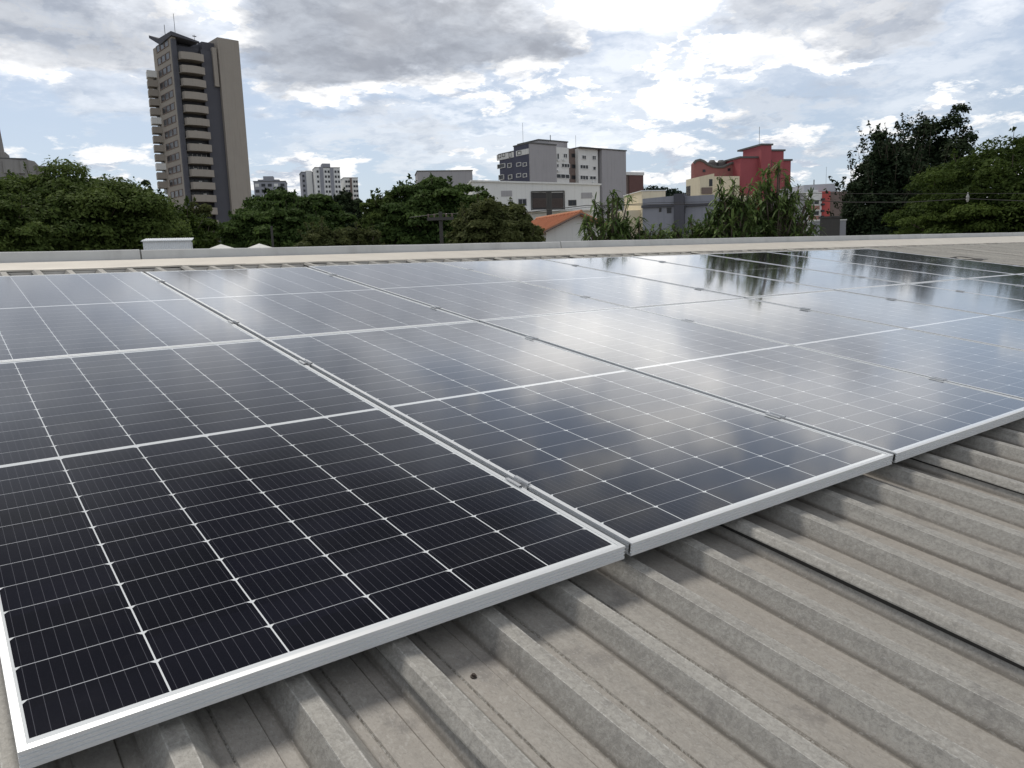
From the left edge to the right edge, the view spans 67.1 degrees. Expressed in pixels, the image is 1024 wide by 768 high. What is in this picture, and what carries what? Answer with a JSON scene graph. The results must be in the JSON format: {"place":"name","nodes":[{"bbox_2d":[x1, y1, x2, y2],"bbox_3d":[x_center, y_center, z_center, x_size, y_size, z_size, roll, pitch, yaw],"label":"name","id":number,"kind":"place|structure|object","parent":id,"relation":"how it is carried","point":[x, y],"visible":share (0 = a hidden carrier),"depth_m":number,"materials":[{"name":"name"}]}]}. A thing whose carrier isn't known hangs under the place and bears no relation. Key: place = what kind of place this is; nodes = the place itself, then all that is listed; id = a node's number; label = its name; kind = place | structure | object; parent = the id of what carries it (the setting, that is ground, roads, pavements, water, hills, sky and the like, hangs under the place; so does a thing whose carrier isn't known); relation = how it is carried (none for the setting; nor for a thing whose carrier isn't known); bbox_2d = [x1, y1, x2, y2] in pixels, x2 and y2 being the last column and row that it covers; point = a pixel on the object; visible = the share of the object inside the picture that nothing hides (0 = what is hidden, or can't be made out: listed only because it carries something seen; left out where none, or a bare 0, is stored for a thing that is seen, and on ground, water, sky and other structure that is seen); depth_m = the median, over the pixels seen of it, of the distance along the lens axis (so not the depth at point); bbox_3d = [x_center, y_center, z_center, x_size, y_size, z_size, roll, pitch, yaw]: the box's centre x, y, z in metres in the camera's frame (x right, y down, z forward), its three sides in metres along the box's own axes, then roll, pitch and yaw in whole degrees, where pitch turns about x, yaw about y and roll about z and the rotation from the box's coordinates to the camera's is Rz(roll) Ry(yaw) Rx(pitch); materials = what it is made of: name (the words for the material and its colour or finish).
{"place":"outdoors","nodes":[
{"label":"outdoors","id":0,"kind":"place"},
{"bbox_2d":[0,132,43,178],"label":"concrete church","id":1,"kind":"structure","parent":0,"point":[14,165],"depth_m":95.47,"materials":[{"name":"grey concrete"}]},
{"bbox_2d":[146,13,250,241],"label":"apartment tower","id":2,"kind":"structure","parent":0,"point":[197,112],"depth_m":169.75,"materials":[{"name":"grey concrete"}]},
{"bbox_2d":[156,39,168,53],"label":"window","id":3,"kind":"structure","parent":2,"relation":"in","point":[159,48],"depth_m":166.59,"materials":[{"name":"grey glass"}]},
{"bbox_2d":[157,51,169,65],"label":"window","id":4,"kind":"structure","parent":2,"relation":"in","point":[166,56],"depth_m":166.74,"materials":[{"name":"grey glass"}]},
{"bbox_2d":[158,64,170,77],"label":"window","id":5,"kind":"structure","parent":2,"relation":"in","point":[167,69],"depth_m":167.18,"materials":[{"name":"grey glass"}]},
{"bbox_2d":[160,77,172,90],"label":"window","id":6,"kind":"structure","parent":2,"relation":"in","point":[168,82],"depth_m":167.61,"materials":[{"name":"grey glass"}]},
{"bbox_2d":[161,90,173,102],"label":"window","id":7,"kind":"structure","parent":2,"relation":"in","point":[168,95],"depth_m":168.15,"materials":[{"name":"grey glass"}]},
{"bbox_2d":[162,102,174,114],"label":"window","id":8,"kind":"structure","parent":2,"relation":"in","point":[170,107],"depth_m":168.41,"materials":[{"name":"grey glass"}]},
{"bbox_2d":[163,115,175,126],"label":"window","id":9,"kind":"structure","parent":2,"relation":"in","point":[172,119],"depth_m":168.83,"materials":[{"name":"grey glass"}]},
{"bbox_2d":[164,127,176,138],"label":"window","id":10,"kind":"structure","parent":2,"relation":"in","point":[172,132],"depth_m":169.26,"materials":[{"name":"grey glass"}]},
{"bbox_2d":[165,140,178,150],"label":"window","id":11,"kind":"structure","parent":2,"relation":"in","point":[174,144],"depth_m":169.65,"materials":[{"name":"grey glass"}]},
{"bbox_2d":[167,152,179,162],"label":"window","id":12,"kind":"structure","parent":2,"relation":"in","point":[173,157],"depth_m":170.11,"materials":[{"name":"grey glass"}]},
{"bbox_2d":[168,164,180,174],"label":"window","id":13,"kind":"structure","parent":2,"relation":"in","point":[175,169],"depth_m":170.48,"materials":[{"name":"grey glass"}]},
{"bbox_2d":[169,177,181,186],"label":"window","id":14,"kind":"structure","parent":2,"relation":"in","point":[173,182],"depth_m":170.90,"materials":[{"name":"grey glass"}]},
{"bbox_2d":[170,189,182,197],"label":"window","id":15,"kind":"structure","parent":2,"relation":"in","point":[178,193],"depth_m":171.15,"materials":[{"name":"grey glass"}]},
{"bbox_2d":[253,176,287,196],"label":"apartment block","id":16,"kind":"structure","parent":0,"point":[270,182],"depth_m":409.61,"materials":[{"name":"concrete"}]},
{"bbox_2d":[299,171,313,196],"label":"apartment block","id":17,"kind":"structure","parent":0,"point":[306,184],"depth_m":486.63,"materials":[{"name":"concrete"}]},
{"bbox_2d":[312,163,340,196],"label":"apartment block","id":18,"kind":"structure","parent":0,"point":[326,179],"depth_m":478.09,"materials":[{"name":"stone"}]},
{"bbox_2d":[341,177,358,199],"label":"apartment block","id":19,"kind":"structure","parent":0,"point":[349,184],"depth_m":507.25,"materials":[{"name":"white concrete"}]},
{"bbox_2d":[415,170,472,186],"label":"apartment block","id":20,"kind":"structure","parent":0,"point":[462,176],"depth_m":293.38,"materials":[{"name":"grey concrete"}]},
{"bbox_2d":[0,0,1023,202],"label":"sky","id":21,"kind":"structure","parent":0,"point":[380,92],"materials":[{"name":"white"}]},
{"bbox_2d":[465,180,600,219],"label":"white building","id":22,"kind":"structure","parent":0,"point":[531,196],"depth_m":108.30,"materials":[{"name":"white paint"}]},
{"bbox_2d":[518,199,526,205],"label":"window","id":23,"kind":"structure","parent":22,"relation":"in","point":[524,201],"depth_m":108.02,"materials":[{"name":"black glass"}]},
{"bbox_2d":[568,200,575,205],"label":"window","id":24,"kind":"structure","parent":22,"relation":"in","point":[570,202],"depth_m":109.03,"materials":[{"name":"black glass"}]},
{"bbox_2d":[497,123,626,221],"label":"apartment building","id":25,"kind":"structure","parent":0,"point":[541,160],"depth_m":208.43,"materials":[{"name":"grey paint"}]},
{"bbox_2d":[498,174,503,179],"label":"window","id":26,"kind":"structure","parent":25,"relation":"in","point":[500,177],"depth_m":210.75,"materials":[{"name":"white glass"}]},
{"bbox_2d":[497,163,505,168],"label":"window","id":27,"kind":"structure","parent":25,"relation":"in","point":[503,165],"depth_m":210.06,"materials":[{"name":"white glass"}]},
{"bbox_2d":[557,174,569,178],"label":"window","id":28,"kind":"structure","parent":25,"relation":"in","point":[564,176],"depth_m":206.07,"materials":[{"name":"grey glass"}]},
{"bbox_2d":[561,163,569,167],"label":"window","id":29,"kind":"structure","parent":25,"relation":"in","point":[564,165],"depth_m":205.94,"materials":[{"name":"white glass"}]},
{"bbox_2d":[580,164,588,168],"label":"window","id":30,"kind":"structure","parent":25,"relation":"in","point":[581,166],"depth_m":209.80,"materials":[{"name":"white glass"}]},
{"bbox_2d":[580,175,588,179],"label":"window","id":31,"kind":"structure","parent":25,"relation":"in","point":[582,177],"depth_m":210.18,"materials":[{"name":"white glass"}]},
{"bbox_2d":[626,172,643,194],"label":"brick building","id":32,"kind":"structure","parent":0,"point":[634,181],"depth_m":234.16,"materials":[{"name":"brown brick"}]},
{"bbox_2d":[610,190,666,239],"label":"cream building","id":33,"kind":"structure","parent":0,"point":[635,209],"depth_m":98.28,"materials":[{"name":"beige paint"}]},
{"bbox_2d":[641,193,721,237],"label":"slate grey building","id":34,"kind":"structure","parent":0,"point":[665,215],"depth_m":90.18,"materials":[{"name":"clear concrete"}]},
{"bbox_2d":[686,127,792,217],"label":"red building","id":35,"kind":"structure","parent":0,"point":[744,169],"depth_m":160.92,"materials":[{"name":"paint"}]},
{"bbox_2d":[701,187,711,193],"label":"window","id":36,"kind":"structure","parent":35,"relation":"in","point":[704,190],"depth_m":155.57,"materials":[{"name":"glass"}]},
{"bbox_2d":[535,193,1023,213],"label":"power line","id":37,"kind":"object","parent":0,"point":[826,193],"visible":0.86,"depth_m":31.66,"materials":[{"name":"black metal"}]},
{"bbox_2d":[810,219,846,235],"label":"boundary wall","id":38,"kind":"structure","parent":0,"point":[842,227],"depth_m":41.35,"materials":[{"name":"grey concrete"}]},
{"bbox_2d":[818,216,841,235],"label":"gate pillar","id":39,"kind":"structure","parent":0,"point":[831,225],"depth_m":35.15,"materials":[{"name":"grey concrete"}]},
{"label":"ground","id":40,"kind":"structure","parent":0,"visible":0},
{"bbox_2d":[0,180,73,251],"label":"broad tree","id":41,"kind":"object","parent":40,"relation":"on","point":[19,234],"visible":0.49,"depth_m":27.29,"materials":[{"name":"green plant"}]},
{"bbox_2d":[0,155,195,250],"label":"broad tree","id":42,"kind":"object","parent":40,"relation":"on","point":[97,213],"visible":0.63,"depth_m":30.22,"materials":[{"name":"green plant"}]},
{"bbox_2d":[140,179,161,198],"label":"dark tree","id":43,"kind":"object","parent":40,"relation":"on","point":[143,183],"visible":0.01,"depth_m":58.07,"materials":[{"name":"green plant"}]},
{"bbox_2d":[161,194,223,248],"bbox_3d":[-15.708,-3.813,36.676,5.828,10.327,5.828,-8,11,-36],"label":"feathery tree","id":44,"kind":"object","parent":40,"relation":"on","point":[204,236],"visible":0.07,"depth_m":36.33,"materials":[{"name":"green plant"}]},
{"bbox_2d":[183,197,220,244],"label":"olive tree","id":45,"kind":"object","parent":40,"relation":"on","point":[202,209],"visible":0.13,"depth_m":60.51,"materials":[{"name":"green plant"}]},
{"bbox_2d":[212,244,231,247],"bbox_3d":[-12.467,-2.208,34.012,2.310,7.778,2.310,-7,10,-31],"label":"garden parasol","id":46,"kind":"object","parent":40,"relation":"on","point":[220,246],"visible":0.17,"depth_m":33.17,"materials":[{"name":"white fabric"}]},
{"bbox_2d":[248,244,268,247],"bbox_3d":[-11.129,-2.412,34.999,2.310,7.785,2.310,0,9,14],"label":"garden parasol","id":47,"kind":"object","parent":40,"relation":"on","point":[259,246],"visible":0.17,"depth_m":34.09,"materials":[{"name":"white fabric"}]},
{"bbox_2d":[270,226,273,246],"bbox_3d":[-13.277,-4.363,43.791,0.148,9.026,0.156,-2,9,0],"label":"utility pole","id":48,"kind":"object","parent":40,"relation":"on","point":[272,238],"visible":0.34,"depth_m":43.13,"materials":[{"name":"concrete"}]},
{"bbox_2d":[262,186,284,197],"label":"dark tree","id":49,"kind":"object","parent":40,"relation":"on","point":[278,188],"visible":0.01,"depth_m":116.84,"materials":[{"name":"green plant"}]},
{"bbox_2d":[215,187,356,247],"bbox_3d":[-14.710,-6.994,51.474,9.578,11.914,9.628,-8,11,-36],"label":"dome tree","id":50,"kind":"object","parent":40,"relation":"on","point":[285,214],"visible":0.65,"depth_m":48.26,"materials":[{"name":"green plant"}]},
{"bbox_2d":[293,216,351,246],"bbox_3d":[-8.822,-3.237,35.952,3.118,8.968,3.005,-8,11,-36],"label":"olive shrub","id":51,"kind":"object","parent":40,"relation":"on","point":[322,236],"visible":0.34,"depth_m":34.92,"materials":[{"name":"green plant"}]},
{"bbox_2d":[333,187,364,228],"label":"dark tree","id":52,"kind":"object","parent":40,"relation":"on","point":[350,206],"visible":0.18,"depth_m":72.48,"materials":[{"name":"green plant"}]},
{"bbox_2d":[341,221,384,245],"bbox_3d":[-7.285,-3.516,37.911,3.127,8.806,3.173,-8,11,-36],"label":"olive shrub","id":53,"kind":"object","parent":40,"relation":"on","point":[358,236],"visible":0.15,"depth_m":36.89,"materials":[{"name":"green plant"}]},
{"bbox_2d":[358,188,404,244],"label":"dome tree","id":54,"kind":"object","parent":40,"relation":"on","point":[371,211],"visible":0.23,"depth_m":47.13,"materials":[{"name":"green plant"}]},
{"bbox_2d":[363,172,483,244],"bbox_3d":[-5.378,-7.232,49.686,9.385,12.339,9.218,-3,9,-6],"label":"dome tree","id":55,"kind":"object","parent":40,"relation":"on","point":[430,194],"visible":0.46,"depth_m":46.28,"materials":[{"name":"green plant"}]},
{"bbox_2d":[427,212,453,243],"bbox_3d":[-2.851,-2.854,32.911,1.100,8.774,0.263,-2,9,0],"label":"utility pole","id":56,"kind":"object","parent":40,"relation":"on","point":[440,218],"visible":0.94,"depth_m":32.18,"materials":[{"name":"concrete"}]},
{"bbox_2d":[410,198,1019,217],"bbox_3d":[11.264,-7.333,32.305,31.100,0.818,0.029,-2,9,0],"label":"power line","id":57,"kind":"object","parent":56,"relation":"attached to","point":[756,201],"visible":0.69,"depth_m":32.27,"materials":[{"name":"black metal"}]},
{"bbox_2d":[474,186,491,197],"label":"dark tree","id":58,"kind":"object","parent":40,"relation":"on","point":[483,192],"visible":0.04,"depth_m":58.15,"materials":[{"name":"green plant"}]},
{"bbox_2d":[444,192,545,243],"bbox_3d":[-0.573,-2.737,29.957,4.084,9.321,4.138,-8,11,-36],"label":"olive tree","id":59,"kind":"object","parent":40,"relation":"on","point":[490,220],"visible":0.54,"depth_m":28.35,"materials":[{"name":"green plant"}]},
{"bbox_2d":[0,232,1023,767],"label":"roofed building","id":60,"kind":"structure","parent":40,"relation":"on","point":[874,618],"depth_m":1.47,"materials":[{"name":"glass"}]},
{"bbox_2d":[0,272,259,361],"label":"solar panel","id":61,"kind":"object","parent":60,"relation":"on","point":[51,315],"visible":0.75,"depth_m":3.73,"materials":[{"name":"glass"}]},
{"bbox_2d":[141,238,193,249],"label":"metal shed","id":62,"kind":"structure","parent":60,"relation":"on","point":[165,243],"depth_m":23.83,"materials":[{"name":"white metal"}]},
{"bbox_2d":[145,267,473,341],"bbox_3d":[-1.339,-0.533,4.674,1.134,0.032,2.290,-8,19,-36],"label":"solar panel","id":63,"kind":"object","parent":60,"relation":"on","point":[263,304],"visible":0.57,"depth_m":4.42,"materials":[{"name":"glass"}]},
{"bbox_2d":[227,320,238,324],"bbox_3d":[-1.360,-0.279,3.774,0.240,0.057,0.060,-8,19,-36],"label":"panel clamp","id":64,"kind":"object","parent":63,"relation":"attached to","point":[235,322],"visible":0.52,"depth_m":3.77,"materials":[{"name":"metal"}]},
{"bbox_2d":[0,339,624,767],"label":"solar panel","id":65,"kind":"object","parent":60,"relation":"on","point":[188,529],"visible":1,"depth_m":1.67,"materials":[{"name":"glass"}]},
{"bbox_2d":[309,262,625,321],"bbox_3d":[-0.414,-0.673,5.350,1.134,0.033,2.290,-9,19,-36],"label":"solar panel","id":66,"kind":"object","parent":60,"relation":"on","point":[469,294],"visible":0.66,"depth_m":5.13,"materials":[{"name":"glass"}]},
{"bbox_2d":[505,475,530,489],"bbox_3d":[0.014,0.279,2.016,0.240,0.057,0.060,-8,19,-36],"label":"panel clamp","id":67,"kind":"object","parent":60,"relation":"attached to","point":[518,481],"visible":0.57,"depth_m":2.01,"materials":[{"name":"metal"}]},
{"bbox_2d":[265,321,892,555],"bbox_3d":[0.034,0.022,2.919,1.134,0.031,2.290,-8,19,-36],"label":"solar panel","id":68,"kind":"object","parent":60,"relation":"on","point":[638,462],"visible":0.9,"depth_m":2.48,"materials":[{"name":"glass"}]},
{"bbox_2d":[298,359,312,366],"bbox_3d":[-0.827,-0.063,3.092,0.240,0.057,0.060,-8,19,-36],"label":"panel clamp","id":69,"kind":"object","parent":68,"relation":"attached to","point":[307,362],"visible":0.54,"depth_m":3.08,"materials":[{"name":"metal"}]},
{"bbox_2d":[438,259,742,307],"bbox_3d":[0.509,-0.809,6.030,1.134,0.034,2.290,-8,19,-36],"label":"solar panel","id":70,"kind":"object","parent":60,"relation":"on","point":[620,289],"visible":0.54,"depth_m":5.83,"materials":[{"name":"glass"}]},
{"bbox_2d":[544,257,832,297],"bbox_3d":[1.432,-0.947,6.708,1.134,0.035,2.290,-8,19,-36],"label":"solar panel","id":71,"kind":"object","parent":60,"relation":"on","point":[739,285],"visible":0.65,"depth_m":6.52,"materials":[{"name":"glass"}]},
{"bbox_2d":[478,307,1023,462],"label":"solar panel","id":72,"kind":"object","parent":60,"relation":"on","point":[901,415],"visible":0.84,"depth_m":3.24,"materials":[{"name":"glass"}]},
{"bbox_2d":[631,254,905,289],"bbox_3d":[2.355,-1.085,7.387,1.134,0.032,2.290,-8,19,-36],"label":"solar panel","id":73,"kind":"object","parent":60,"relation":"on","point":[827,280],"visible":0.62,"depth_m":7.23,"materials":[{"name":"glass"}]},
{"bbox_2d":[765,411,785,418],"bbox_3d":[0.922,0.134,2.715,0.240,0.057,0.060,-8,19,-36],"label":"panel clamp","id":74,"kind":"object","parent":60,"relation":"attached to","point":[774,414],"visible":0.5,"depth_m":2.71,"materials":[{"name":"metal"}]},
{"bbox_2d":[634,298,1023,399],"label":"solar panel","id":75,"kind":"object","parent":60,"relation":"on","point":[987,367],"visible":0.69,"depth_m":4.15,"materials":[{"name":"glass"}]},
{"bbox_2d":[705,252,965,283],"bbox_3d":[3.278,-1.225,8.065,1.134,0.034,2.290,-9,19,-36],"label":"solar panel","id":76,"kind":"object","parent":60,"relation":"on","point":[879,273],"visible":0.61,"depth_m":7.91,"materials":[{"name":"glass"}]},
{"bbox_2d":[747,290,1023,350],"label":"solar panel","id":77,"kind":"object","parent":60,"relation":"on","point":[988,329],"visible":0.78,"depth_m":5.10,"materials":[{"name":"glass"}]},
{"bbox_2d":[771,250,1011,278],"bbox_3d":[4.202,-1.363,8.743,1.134,0.033,2.290,-8,19,-36],"label":"solar panel","id":78,"kind":"object","parent":60,"relation":"on","point":[966,273],"visible":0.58,"depth_m":8.62,"materials":[{"name":"glass"}]},
{"bbox_2d":[823,249,1023,273],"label":"solar panel","id":79,"kind":"object","parent":60,"relation":"on","point":[993,267],"visible":0.73,"depth_m":9.36,"materials":[{"name":"glass"}]},
{"bbox_2d":[837,284,1023,320],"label":"solar panel","id":80,"kind":"object","parent":60,"relation":"on","point":[976,303],"visible":0.72,"depth_m":6.00,"materials":[{"name":"glass"}]},
{"bbox_2d":[929,376,946,380],"bbox_3d":[1.858,0.002,3.377,0.240,0.057,0.060,-8,19,-36],"label":"panel clamp","id":81,"kind":"object","parent":60,"relation":"attached to","point":[938,378],"visible":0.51,"depth_m":3.37,"materials":[{"name":"metal"}]},
{"bbox_2d":[950,256,984,260],"bbox_3d":[6.138,-1.688,10.380,0.611,0.025,0.375,-8,19,-36],"label":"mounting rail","id":82,"kind":"object","parent":60,"relation":"on","point":[978,259],"visible":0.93,"depth_m":10.26,"materials":[{"name":"grey metal"}]},
{"bbox_2d":[912,279,1023,299],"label":"solar panel","id":83,"kind":"object","parent":60,"relation":"on","point":[1003,290],"visible":0.75,"depth_m":6.85,"materials":[{"name":"glass"}]},
{"bbox_2d":[967,274,1023,284],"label":"solar panel","id":84,"kind":"object","parent":60,"relation":"on","point":[1014,279],"visible":0.81,"depth_m":7.61,"materials":[{"name":"glass"}]},
{"bbox_2d":[546,191,551,214],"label":"utility pole","id":85,"kind":"object","parent":40,"relation":"on","point":[549,200],"visible":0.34,"depth_m":97.38,"materials":[{"name":"concrete"}]},
{"bbox_2d":[531,210,610,241],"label":"tiled house","id":86,"kind":"structure","parent":40,"relation":"on","point":[564,226],"depth_m":58.04,"materials":[{"name":"paint"}]},
{"bbox_2d":[577,189,640,240],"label":"mango tree","id":87,"kind":"object","parent":40,"relation":"on","point":[614,220],"visible":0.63,"depth_m":12.09,"materials":[{"name":"green plant"}]},
{"bbox_2d":[609,217,673,239],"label":"mango tree","id":88,"kind":"object","parent":40,"relation":"on","point":[643,235],"visible":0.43,"depth_m":11.90,"materials":[{"name":"green plant"}]},
{"bbox_2d":[643,185,685,196],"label":"wood","id":89,"kind":"object","parent":40,"relation":"on","point":[671,192],"visible":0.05,"depth_m":411.56,"materials":[{"name":"green plant"}]},
{"bbox_2d":[663,214,722,238],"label":"mango tree","id":90,"kind":"object","parent":40,"relation":"on","point":[695,230],"visible":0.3,"depth_m":12.30,"materials":[{"name":"green plant"}]},
{"bbox_2d":[695,172,763,237],"bbox_3d":[3.525,0.586,12.648,1.028,7.909,0.929,-5,9,-17],"label":"mango tree","id":91,"kind":"object","parent":40,"relation":"on","point":[731,225],"visible":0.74,"depth_m":12.02,"materials":[{"name":"green plant"}]},
{"bbox_2d":[744,160,826,236],"bbox_3d":[4.461,0.379,13.128,1.519,8.106,1.475,3,10,26],"label":"mango tree","id":92,"kind":"object","parent":40,"relation":"on","point":[774,213],"visible":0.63,"depth_m":12.39,"materials":[{"name":"green plant"}]},
{"bbox_2d":[779,167,845,230],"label":"white and red building","id":93,"kind":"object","parent":40,"relation":"on","point":[823,205],"visible":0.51,"depth_m":123.00,"materials":[{"name":"clear concrete"}]},
{"bbox_2d":[823,120,935,235],"bbox_3d":[25.561,-8.734,53.650,8.652,18.425,8.081,-2,9,-1],"label":"dark tree","id":94,"kind":"object","parent":40,"relation":"on","point":[888,181],"visible":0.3,"depth_m":51.29,"materials":[{"name":"green plant"}]},
{"bbox_2d":[862,102,978,203],"bbox_3d":[29.252,-9.834,55.348,9.671,19.085,9.625,-4,9,-13],"label":"dark tree","id":95,"kind":"object","parent":40,"relation":"on","point":[938,149],"visible":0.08,"depth_m":52.76,"materials":[{"name":"green plant"}]},
{"bbox_2d":[881,126,1023,234],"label":"layered tree","id":96,"kind":"object","parent":40,"relation":"on","point":[993,171],"visible":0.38,"depth_m":37.77,"materials":[{"name":"green plant"}]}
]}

